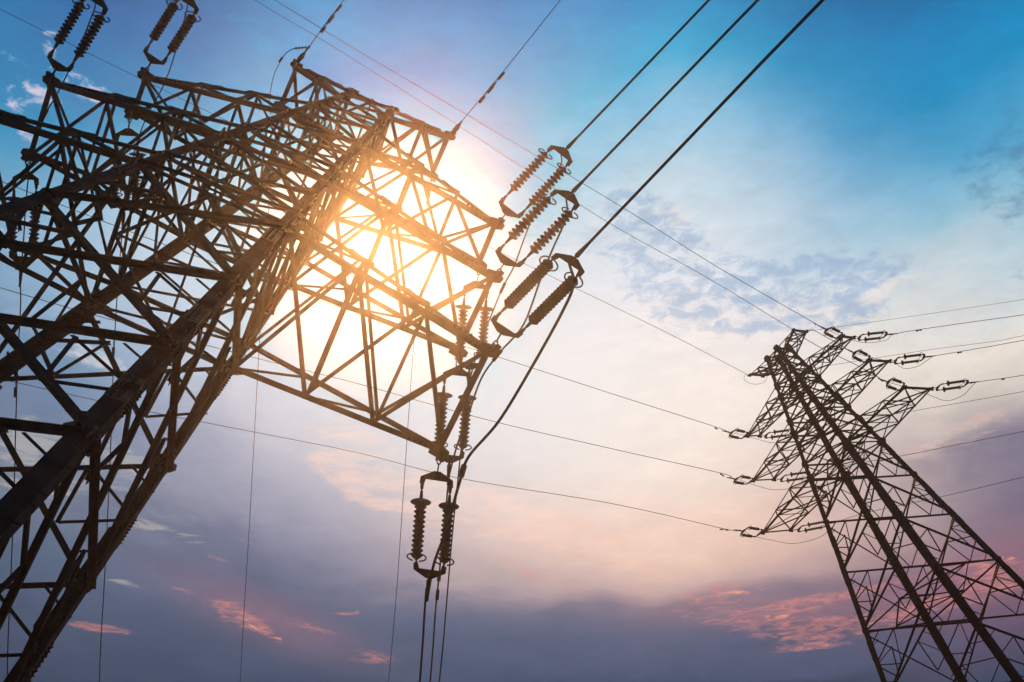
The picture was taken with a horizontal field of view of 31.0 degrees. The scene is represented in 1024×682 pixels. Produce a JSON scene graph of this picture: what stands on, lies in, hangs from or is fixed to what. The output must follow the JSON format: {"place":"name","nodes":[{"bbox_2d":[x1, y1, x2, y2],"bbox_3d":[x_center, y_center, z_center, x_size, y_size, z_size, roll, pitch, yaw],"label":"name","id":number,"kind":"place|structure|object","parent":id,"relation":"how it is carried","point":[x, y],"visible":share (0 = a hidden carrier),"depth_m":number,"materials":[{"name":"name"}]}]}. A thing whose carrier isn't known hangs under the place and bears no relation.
{"place":"outdoors","nodes":[
{"label":"outdoors","id":0,"kind":"place"},
{"bbox_2d":[0,0,1023,681],"label":"sky","id":1,"kind":"structure","parent":0,"point":[870,169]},
{"label":"ground","id":2,"kind":"structure","parent":0,"visible":0},
{"bbox_2d":[0,59,505,681],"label":"transmission tower","id":3,"kind":"structure","parent":2,"relation":"on","point":[36,485],"depth_m":32.80,"materials":[{"name":"metal"}]},
{"bbox_2d":[3,156,39,287],"bbox_3d":[-9.940,-2.434,37.591,0.822,1.171,2.645,6,-45,-6],"label":"insulator set","id":4,"kind":"object","parent":3,"relation":"attached to","point":[33,214],"visible":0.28,"depth_m":37.40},
{"bbox_2d":[7,282,20,674],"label":"conductor wire","id":5,"kind":"object","parent":4,"relation":"attached to","point":[15,389],"visible":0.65,"depth_m":39.69,"materials":[{"name":"metal"}]},
{"bbox_2d":[47,0,109,80],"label":"insulator set","id":6,"kind":"object","parent":3,"relation":"attached to","point":[68,25],"visible":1,"depth_m":35.89,"materials":[{"name":"black ceramic"}]},
{"bbox_2d":[22,3,95,255],"bbox_3d":[-9.306,-3.993,36.836,0.477,2.240,5.800,15,-47,-15],"label":"jumper wire","id":7,"kind":"object","parent":6,"relation":"attached to","point":[46,114],"visible":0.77,"depth_m":36.70,"materials":[{"name":"metal"}]},
{"bbox_2d":[111,114,145,229],"bbox_3d":[-8.633,-3.754,41.283,0.845,1.160,2.578,6,-45,-5],"label":"insulator set","id":8,"kind":"object","parent":3,"relation":"attached to","point":[128,131],"visible":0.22,"depth_m":40.93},
{"bbox_2d":[99,237,121,681],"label":"conductor wire","id":9,"kind":"object","parent":8,"relation":"attached to","point":[113,350],"visible":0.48,"depth_m":44.23,"materials":[{"name":"metal"}]},
{"bbox_2d":[143,0,200,75],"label":"insulator set","id":10,"kind":"object","parent":3,"relation":"attached to","point":[171,9],"visible":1,"depth_m":39.70,"materials":[{"name":"black ceramic"}]},
{"bbox_2d":[128,4,187,182],"bbox_3d":[-7.947,-4.961,40.558,0.249,1.763,5.255,16,-47,-15],"label":"jumper wire","id":11,"kind":"object","parent":10,"relation":"attached to","point":[160,90],"visible":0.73,"depth_m":40.38,"materials":[{"name":"metal"}]},
{"bbox_2d":[240,130,275,680],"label":"earth wire","id":12,"kind":"object","parent":3,"relation":"attached to","point":[251,492],"visible":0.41,"depth_m":50.75,"materials":[{"name":"metal"}]},
{"bbox_2d":[296,46,310,62],"bbox_3d":[-5.115,-6.961,44.914,0.176,0.150,0.636,21,-49,-19],"label":"earth wire clamp","id":13,"kind":"object","parent":3,"relation":"attached to","point":[300,57],"visible":1,"depth_m":44.89,"materials":[{"name":"black metal"}]},
{"bbox_2d":[269,45,306,114],"bbox_3d":[-5.676,-6.470,45.269,0.463,0.457,2.089,22,-49,-20],"label":"bonding lead","id":14,"kind":"object","parent":13,"relation":"attached to","point":[296,48],"visible":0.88,"depth_m":45.06,"materials":[{"name":"metal"}]},
{"bbox_2d":[309,0,343,45],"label":"earth wire","id":15,"kind":"object","parent":13,"relation":"attached to","point":[330,19],"visible":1,"depth_m":44.11,"materials":[{"name":"metal"}]},
{"bbox_2d":[418,178,432,204],"bbox_3d":[-2.163,-3.722,45.413,0.342,0.404,0.654,9,-46,-9],"label":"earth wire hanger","id":16,"kind":"object","parent":3,"relation":"hanging from","point":[428,191],"visible":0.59,"depth_m":45.35,"materials":[{"name":"brown metal"}]},
{"bbox_2d":[388,206,426,681],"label":"earth wire","id":17,"kind":"object","parent":16,"relation":"hanging from","point":[404,478],"visible":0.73,"depth_m":48.71,"materials":[{"name":"metal"}]},
{"bbox_2d":[406,453,458,601],"bbox_3d":[-1.434,3.384,33.365,0.886,1.262,2.743,4,-45,-4],"label":"insulator set","id":18,"kind":"object","parent":3,"relation":"attached to","point":[420,503],"visible":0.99,"depth_m":33.20,"materials":[{"name":"black ceramic"}]},
{"bbox_2d":[419,588,425,681],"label":"conductor wire","id":19,"kind":"object","parent":18,"relation":"attached to","point":[422,645],"visible":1,"depth_m":34.10,"materials":[{"name":"metal"}]},
{"bbox_2d":[432,353,476,477],"bbox_3d":[-1.197,1.586,37.313,0.863,1.235,2.695,4,-45,-4],"label":"insulator set","id":20,"kind":"object","parent":3,"relation":"attached to","point":[443,396],"visible":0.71,"depth_m":37.15,"materials":[{"name":"brown ceramic"}]},
{"bbox_2d":[429,483,447,681],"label":"conductor wire","id":21,"kind":"object","parent":20,"relation":"attached to","point":[437,590],"visible":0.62,"depth_m":38.77,"materials":[{"name":"metal"}]},
{"bbox_2d":[451,120,462,135],"bbox_3d":[-1.359,-5.168,44.831,0.171,0.151,0.496,15,-47,-15],"label":"earth wire clamp","id":22,"kind":"object","parent":3,"relation":"attached to","point":[455,129],"visible":1,"depth_m":44.78,"materials":[{"name":"brown metal"}]},
{"bbox_2d":[462,0,560,120],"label":"earth wire","id":23,"kind":"object","parent":22,"relation":"attached to","point":[489,90],"visible":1,"depth_m":43.72,"materials":[{"name":"metal"}]},
{"bbox_2d":[455,273,493,374],"bbox_3d":[-0.876,-0.268,41.031,0.866,1.279,2.733,4,-45,-4],"label":"insulator set","id":24,"kind":"object","parent":3,"relation":"attached to","point":[484,321],"visible":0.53,"depth_m":40.81,"materials":[{"name":"brown ceramic"}]},
{"bbox_2d":[439,448,461,681],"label":"conductor wire","id":25,"kind":"object","parent":24,"relation":"attached to","point":[448,580],"visible":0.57,"depth_m":43.17,"materials":[{"name":"metal"}]},
{"bbox_2d":[497,134,580,224],"bbox_3d":[0.558,-3.538,39.586,2.837,0.782,0.808,-34,-54,29],"label":"insulator set","id":26,"kind":"object","parent":3,"relation":"attached to","point":[539,160],"visible":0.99,"depth_m":39.53,"materials":[{"name":"brown ceramic"}]},
{"bbox_2d":[471,154,561,375],"bbox_3d":[0.028,-1.510,40.421,0.167,2.089,5.425,17,-47,-16],"label":"jumper wire","id":27,"kind":"object","parent":26,"relation":"attached to","point":[502,288],"visible":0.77,"depth_m":40.59,"materials":[{"name":"metal"}]},
{"bbox_2d":[578,0,709,134],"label":"conductor wire","id":28,"kind":"object","parent":26,"relation":"attached to","point":[645,66],"visible":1,"depth_m":37.03,"materials":[{"name":"metal"}]},
{"bbox_2d":[494,176,587,277],"bbox_3d":[0.536,-2.288,35.573,2.898,0.700,0.799,-35,-54,30],"label":"insulator set","id":29,"kind":"object","parent":3,"relation":"attached to","point":[546,236],"visible":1,"depth_m":35.51,"materials":[{"name":"brown ceramic"}]},
{"bbox_2d":[450,199,567,473],"bbox_3d":[-0.100,0.056,36.530,0.329,2.225,6.141,18,-48,-17],"label":"jumper wire","id":30,"kind":"object","parent":29,"relation":"attached to","point":[502,349],"visible":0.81,"depth_m":36.41,"materials":[{"name":"metal"}]},
{"bbox_2d":[587,0,758,176],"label":"conductor wire","id":31,"kind":"object","parent":29,"relation":"attached to","point":[753,4],"visible":1,"depth_m":32.58,"materials":[{"name":"metal"}]},
{"bbox_2d":[490,238,593,351],"bbox_3d":[0.451,-0.814,31.143,0.802,0.552,3.191,28,-52,-25],"label":"insulator set","id":32,"kind":"object","parent":3,"relation":"attached to","point":[552,300],"visible":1,"depth_m":31.06,"materials":[{"name":"brown ceramic"}]},
{"bbox_2d":[430,264,573,587],"bbox_3d":[-0.384,1.649,32.199,0.562,2.022,6.912,17,-48,-17],"label":"jumper wire","id":33,"kind":"object","parent":32,"relation":"attached to","point":[462,471],"visible":0.98,"depth_m":31.92,"materials":[{"name":"metal"}]},
{"bbox_2d":[587,0,824,242],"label":"conductor wire","id":34,"kind":"object","parent":32,"relation":"attached to","point":[738,86],"visible":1,"depth_m":27.48,"materials":[{"name":"metal"}]},
{"bbox_2d":[746,328,1023,681],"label":"transmission tower","id":35,"kind":"structure","parent":2,"relation":"on","point":[781,359],"depth_m":67.85,"materials":[{"name":"metal"}]},
{"bbox_2d":[0,9,749,375],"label":"earth wire","id":36,"kind":"object","parent":35,"relation":"attached to","point":[490,247],"visible":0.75,"depth_m":61.74,"materials":[{"name":"metal"}]},
{"bbox_2d":[255,0,791,328],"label":"earth wire","id":37,"kind":"object","parent":35,"relation":"attached to","point":[510,159],"visible":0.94,"depth_m":65.38,"materials":[{"name":"metal"}]},
{"bbox_2d":[722,428,747,438],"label":"insulator set","id":38,"kind":"object","parent":35,"relation":"attached to","point":[731,435],"visible":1,"depth_m":72.34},
{"bbox_2d":[2,181,725,430],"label":"conductor wire","id":39,"kind":"object","parent":38,"relation":"attached to","point":[452,342],"visible":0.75,"depth_m":65.22,"materials":[{"name":"metal"}]},
{"bbox_2d":[727,474,753,484],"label":"insulator set","id":40,"kind":"object","parent":35,"relation":"attached to","point":[735,481],"visible":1,"depth_m":71.73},
{"bbox_2d":[0,287,731,476],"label":"conductor wire","id":41,"kind":"object","parent":40,"relation":"attached to","point":[413,399],"visible":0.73,"depth_m":64.89,"materials":[{"name":"metal"}]},
{"bbox_2d":[734,526,762,537],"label":"insulator set","id":42,"kind":"object","parent":35,"relation":"attached to","point":[748,535],"visible":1,"depth_m":71.11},
{"bbox_2d":[10,381,733,530],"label":"conductor wire","id":43,"kind":"object","parent":42,"relation":"attached to","point":[407,465],"visible":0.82,"depth_m":65.17,"materials":[{"name":"metal"}]},
{"bbox_2d":[761,428,790,439],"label":"insulator set","id":44,"kind":"object","parent":35,"relation":"attached to","point":[774,436],"visible":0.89,"depth_m":72.62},
{"bbox_2d":[827,391,1023,425],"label":"conductor wire","id":45,"kind":"object","parent":44,"relation":"attached to","point":[943,405],"visible":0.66,"depth_m":69.77,"materials":[{"name":"metal"}]},
{"bbox_2d":[777,471,815,482],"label":"insulator set","id":46,"kind":"object","parent":35,"relation":"attached to","point":[793,479],"visible":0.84,"depth_m":72.33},
{"bbox_2d":[737,479,802,489],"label":"jumper wire","id":47,"kind":"object","parent":46,"relation":"attached to","point":[766,488],"visible":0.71,"depth_m":72.19,"materials":[{"name":"metal"}]},
{"bbox_2d":[828,431,1023,469],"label":"conductor wire","id":48,"kind":"object","parent":46,"relation":"attached to","point":[942,447],"visible":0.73,"depth_m":69.50,"materials":[{"name":"metal"}]},
{"bbox_2d":[793,521,831,532],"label":"insulator set","id":49,"kind":"object","parent":35,"relation":"attached to","point":[809,525],"visible":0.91,"depth_m":71.97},
{"bbox_2d":[744,526,832,543],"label":"jumper wire","id":50,"kind":"object","parent":49,"relation":"attached to","point":[789,543],"visible":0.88,"depth_m":71.76,"materials":[{"name":"metal"}]},
{"bbox_2d":[843,477,1022,519],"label":"conductor wire","id":51,"kind":"object","parent":49,"relation":"attached to","point":[942,496],"visible":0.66,"depth_m":69.72,"materials":[{"name":"metal"}]},
{"bbox_2d":[818,325,843,338],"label":"insulator set","id":52,"kind":"object","parent":35,"relation":"attached to","point":[830,328],"visible":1,"depth_m":68.81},
{"bbox_2d":[275,0,817,324],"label":"conductor wire","id":53,"kind":"object","parent":52,"relation":"attached to","point":[537,156],"visible":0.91,"depth_m":64.22,"materials":[{"name":"metal"}]},
{"bbox_2d":[795,332,882,381],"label":"conductor wire","id":54,"kind":"object","parent":35,"relation":"attached to","point":[842,358],"visible":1,"depth_m":68.17,"materials":[{"name":"metal"}]},
{"bbox_2d":[846,349,870,362],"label":"insulator set","id":55,"kind":"object","parent":35,"relation":"attached to","point":[857,358],"visible":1,"depth_m":67.49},
{"bbox_2d":[855,330,897,341],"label":"insulator set","id":56,"kind":"object","parent":35,"relation":"attached to","point":[874,333],"visible":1,"depth_m":69.14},
{"bbox_2d":[900,314,1023,332],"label":"conductor wire","id":57,"kind":"object","parent":56,"relation":"attached to","point":[959,323],"visible":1,"depth_m":70.08,"materials":[{"name":"metal"}]},
{"bbox_2d":[878,377,905,390],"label":"insulator set","id":58,"kind":"object","parent":35,"relation":"attached to","point":[892,387],"visible":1,"depth_m":66.01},
{"bbox_2d":[768,336,1019,375],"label":"earth wire","id":59,"kind":"object","parent":35,"relation":"attached to","point":[910,352],"visible":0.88,"depth_m":69.76,"materials":[{"name":"metal"}]},
{"bbox_2d":[890,352,935,365],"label":"insulator set","id":60,"kind":"object","parent":35,"relation":"attached to","point":[902,363],"visible":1,"depth_m":68.14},
{"bbox_2d":[859,354,929,368],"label":"jumper wire","id":61,"kind":"object","parent":60,"relation":"attached to","point":[895,363],"visible":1,"depth_m":67.96,"materials":[{"name":"metal"}]},
{"bbox_2d":[936,340,1023,355],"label":"conductor wire","id":62,"kind":"object","parent":60,"relation":"attached to","point":[979,348],"visible":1,"depth_m":70.12,"materials":[{"name":"metal"}]},
{"bbox_2d":[807,299,1023,331],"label":"earth wire","id":63,"kind":"object","parent":35,"relation":"attached to","point":[923,314],"visible":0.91,"depth_m":69.56,"materials":[{"name":"metal"}]},
{"bbox_2d":[934,379,978,391],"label":"insulator set","id":64,"kind":"object","parent":35,"relation":"attached to","point":[948,383],"visible":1,"depth_m":66.94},
{"bbox_2d":[889,382,975,400],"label":"jumper wire","id":65,"kind":"object","parent":64,"relation":"attached to","point":[935,397],"visible":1,"depth_m":66.63,"materials":[{"name":"metal"}]},
{"bbox_2d":[979,375,1022,381],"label":"conductor wire","id":66,"kind":"object","parent":64,"relation":"attached to","point":[1001,378],"visible":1,"depth_m":70.19,"materials":[{"name":"metal"}]}
]}

